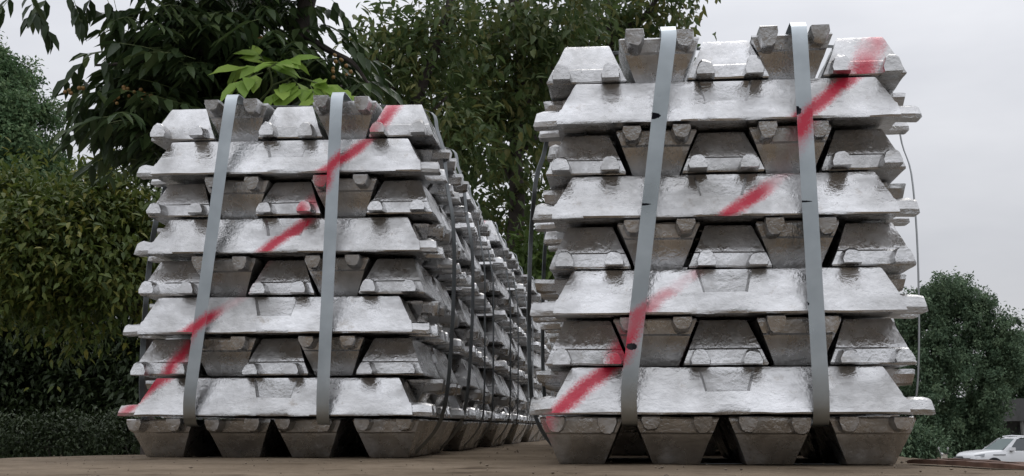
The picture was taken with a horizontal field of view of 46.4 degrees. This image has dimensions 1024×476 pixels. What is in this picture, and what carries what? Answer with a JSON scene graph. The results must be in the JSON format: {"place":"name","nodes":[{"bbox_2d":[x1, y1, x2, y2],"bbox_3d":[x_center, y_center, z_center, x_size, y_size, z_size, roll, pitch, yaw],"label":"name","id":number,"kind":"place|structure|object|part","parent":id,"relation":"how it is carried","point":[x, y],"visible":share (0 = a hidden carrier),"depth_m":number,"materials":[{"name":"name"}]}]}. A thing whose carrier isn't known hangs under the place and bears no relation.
{"place":"outdoors","nodes":[
{"label":"outdoors","id":0,"kind":"place"},
{"bbox_2d":[0,0,1023,401],"label":"sky","id":1,"kind":"structure","parent":0,"point":[962,60],"materials":[{"name":"white"}]},
{"bbox_2d":[938,447,963,458],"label":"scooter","id":2,"kind":"object","parent":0,"point":[943,455],"visible":0.22,"depth_m":56.49,"materials":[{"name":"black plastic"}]},
{"label":"ground","id":3,"kind":"structure","parent":0,"visible":0},
{"bbox_2d":[0,398,58,457],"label":"clipped hedge","id":4,"kind":"object","parent":3,"relation":"on","point":[3,426],"visible":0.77,"depth_m":20.25,"materials":[{"name":"green plant"}]},
{"bbox_2d":[0,30,75,193],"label":"camphor tree","id":5,"kind":"object","parent":3,"relation":"on","point":[24,114],"visible":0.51,"depth_m":32.86,"materials":[{"name":"green plant"}]},
{"bbox_2d":[0,305,102,457],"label":"evergreen tree","id":6,"kind":"object","parent":3,"relation":"on","point":[9,351],"visible":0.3,"depth_m":23.93,"materials":[{"name":"green plant"}]},
{"bbox_2d":[0,159,140,457],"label":"evergreen tree","id":7,"kind":"object","parent":3,"relation":"on","point":[64,368],"visible":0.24,"depth_m":24.16,"materials":[{"name":"green plant"}]},
{"bbox_2d":[25,399,130,456],"bbox_3d":[-7.419,4.215,20.316,1.931,2.936,1.453,0,-9,0],"label":"clipped hedge","id":8,"kind":"object","parent":3,"relation":"on","point":[91,440],"visible":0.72,"depth_m":20.33,"materials":[{"name":"green plant"}]},
{"bbox_2d":[0,135,165,454],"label":"broadleaf tree","id":9,"kind":"object","parent":3,"relation":"on","point":[71,245],"visible":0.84,"depth_m":17.10,"materials":[{"name":"green plant"}]},
{"bbox_2d":[33,185,218,454],"bbox_3d":[-7.042,2.345,24.675,5.202,7.783,4.548,0,-9,0],"label":"evergreen tree","id":10,"kind":"object","parent":3,"relation":"on","point":[127,393],"visible":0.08,"depth_m":23.69,"materials":[{"name":"green plant"}]},
{"bbox_2d":[98,397,217,454],"bbox_3d":[-5.656,4.171,20.478,2.980,2.989,1.522,0,-9,0],"label":"clipped hedge","id":11,"kind":"object","parent":3,"relation":"on","point":[135,440],"visible":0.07,"depth_m":20.43,"materials":[{"name":"green plant"}]},
{"bbox_2d":[0,0,404,192],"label":"fruit tree","id":12,"kind":"object","parent":3,"relation":"on","point":[150,74],"visible":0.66,"depth_m":4.88,"materials":[{"name":"green plant"}]},
{"bbox_2d":[318,0,539,208],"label":"leafy tree","id":13,"kind":"object","parent":3,"relation":"on","point":[405,61],"visible":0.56,"depth_m":9.15,"materials":[{"name":"green plant"}]},
{"bbox_2d":[0,440,1023,475],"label":"platform","id":14,"kind":"structure","parent":3,"relation":"on","point":[455,463],"depth_m":2.17,"materials":[{"name":"grey concrete"}]},
{"bbox_2d":[118,92,474,457],"bbox_3d":[-0.521,0.129,3.189,0.795,0.889,0.784,-1,-9,5],"label":"ingot bundle","id":15,"kind":"object","parent":14,"relation":"on","point":[306,257],"visible":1,"depth_m":2.86,"materials":[{"name":"metal"}]},
{"bbox_2d":[260,185,495,450],"bbox_3d":[-0.456,0.263,4.009,0.768,0.883,0.785,-1,-9,4],"label":"ingot bundle","id":16,"kind":"object","parent":14,"relation":"on","point":[468,434],"visible":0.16,"depth_m":3.80,"materials":[{"name":"metal"}]},
{"bbox_2d":[450,219,520,446],"bbox_3d":[-0.368,0.390,4.830,0.770,0.889,0.784,-1,-9,4],"label":"ingot bundle","id":17,"kind":"object","parent":14,"relation":"on","point":[496,434],"visible":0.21,"depth_m":4.59,"materials":[{"name":"metal"}]},
{"bbox_2d":[3,446,1019,475],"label":"grit","id":18,"kind":"object","parent":14,"relation":"on","point":[661,467],"visible":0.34,"depth_m":2.09,"materials":[{"name":"grey gravel"}]},
{"bbox_2d":[496,252,532,443],"bbox_3d":[-0.293,0.520,5.649,0.768,0.890,0.784,-1,-9,4],"label":"ingot bundle","id":19,"kind":"object","parent":14,"relation":"on","point":[516,435],"visible":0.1,"depth_m":5.43,"materials":[{"name":"metal"}]},
{"bbox_2d":[506,274,551,441],"bbox_3d":[-0.187,0.652,6.469,0.768,0.887,0.784,-1,-9,7],"label":"ingot bundle","id":20,"kind":"object","parent":14,"relation":"on","point":[533,433],"visible":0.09,"depth_m":6.23,"materials":[{"name":"metal"}]},
{"bbox_2d":[520,332,557,439],"bbox_3d":[-0.117,0.788,7.287,0.770,0.877,0.784,-1,-9,6],"label":"ingot bundle","id":21,"kind":"object","parent":14,"relation":"on","point":[548,344],"visible":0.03,"depth_m":7.16,"materials":[{"name":"metal"}]},
{"bbox_2d":[611,267,799,454],"bbox_3d":[0.597,0.183,3.455,0.773,0.867,0.784,-1,-9,5],"label":"ingot bundle","id":22,"kind":"object","parent":14,"relation":"on","point":[628,442],"visible":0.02,"depth_m":3.11,"materials":[{"name":"metal"}]},
{"bbox_2d":[527,22,935,464],"bbox_3d":[0.445,0.055,2.634,0.794,0.861,0.784,-1,-9,6],"label":"ingot bundle","id":23,"kind":"object","parent":14,"relation":"on","point":[756,193],"visible":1,"depth_m":2.29,"materials":[{"name":"metal"}]},
{"bbox_2d":[907,459,1023,468],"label":"wooden lath","id":24,"kind":"object","parent":14,"relation":"on","point":[985,464],"visible":1,"depth_m":2.13,"materials":[{"name":"brown wood"}]},
{"bbox_2d":[942,458,1023,463],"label":"wooden lath","id":25,"kind":"object","parent":14,"relation":"on","point":[987,460],"visible":0.42,"depth_m":2.32,"materials":[{"name":"brown wood"}]},
{"bbox_2d":[411,0,627,250],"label":"leafy tree","id":26,"kind":"object","parent":3,"relation":"on","point":[519,89],"visible":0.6,"depth_m":10.34,"materials":[{"name":"green plant"}]},
{"bbox_2d":[498,201,555,300],"bbox_3d":[0.245,1.752,9.601,1.416,4.079,1.912,5,-10,-27],"label":"shrub","id":27,"kind":"object","parent":3,"relation":"on","point":[520,251],"visible":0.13,"depth_m":9.34,"materials":[{"name":"green plant"}]},
{"bbox_2d":[490,0,720,235],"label":"leafy tree","id":28,"kind":"object","parent":3,"relation":"on","point":[650,16],"visible":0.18,"depth_m":11.88,"materials":[{"name":"green plant"}]},
{"bbox_2d":[899,410,959,458],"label":"shrub","id":29,"kind":"object","parent":3,"relation":"on","point":[919,443],"visible":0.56,"depth_m":61.57,"materials":[{"name":"green plant"}]},
{"bbox_2d":[891,266,1023,447],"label":"camphor tree","id":30,"kind":"object","parent":3,"relation":"on","point":[995,371],"visible":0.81,"depth_m":68.31,"materials":[{"name":"green plant"}]},
{"bbox_2d":[927,419,989,458],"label":"shrub","id":31,"kind":"object","parent":3,"relation":"on","point":[972,445],"visible":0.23,"depth_m":67.53,"materials":[{"name":"green plant"}]},
{"bbox_2d":[956,435,1023,461],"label":"parked car","id":32,"kind":"object","parent":3,"relation":"on","point":[1008,449],"visible":0.42,"depth_m":57.66,"materials":[{"name":"white paint"}]},
{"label":"side window","id":33,"kind":"part","parent":32,"relation":"part of","materials":[{"name":"grey glass"}]},
{"bbox_2d":[976,323,1023,427],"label":"camphor tree","id":34,"kind":"object","parent":3,"relation":"on","point":[1020,393],"visible":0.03,"depth_m":77.02,"materials":[{"name":"green plant"}]},
{"bbox_2d":[986,421,1022,443],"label":"shrub","id":35,"kind":"object","parent":3,"relation":"on","point":[995,438],"visible":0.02,"depth_m":69.13,"materials":[{"name":"green plant"}]},
{"bbox_2d":[1001,398,1023,438],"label":"gatehouse","id":36,"kind":"object","parent":3,"relation":"on","point":[1017,421],"visible":0.44,"depth_m":73.95,"materials":[{"name":"grey"}]}
]}

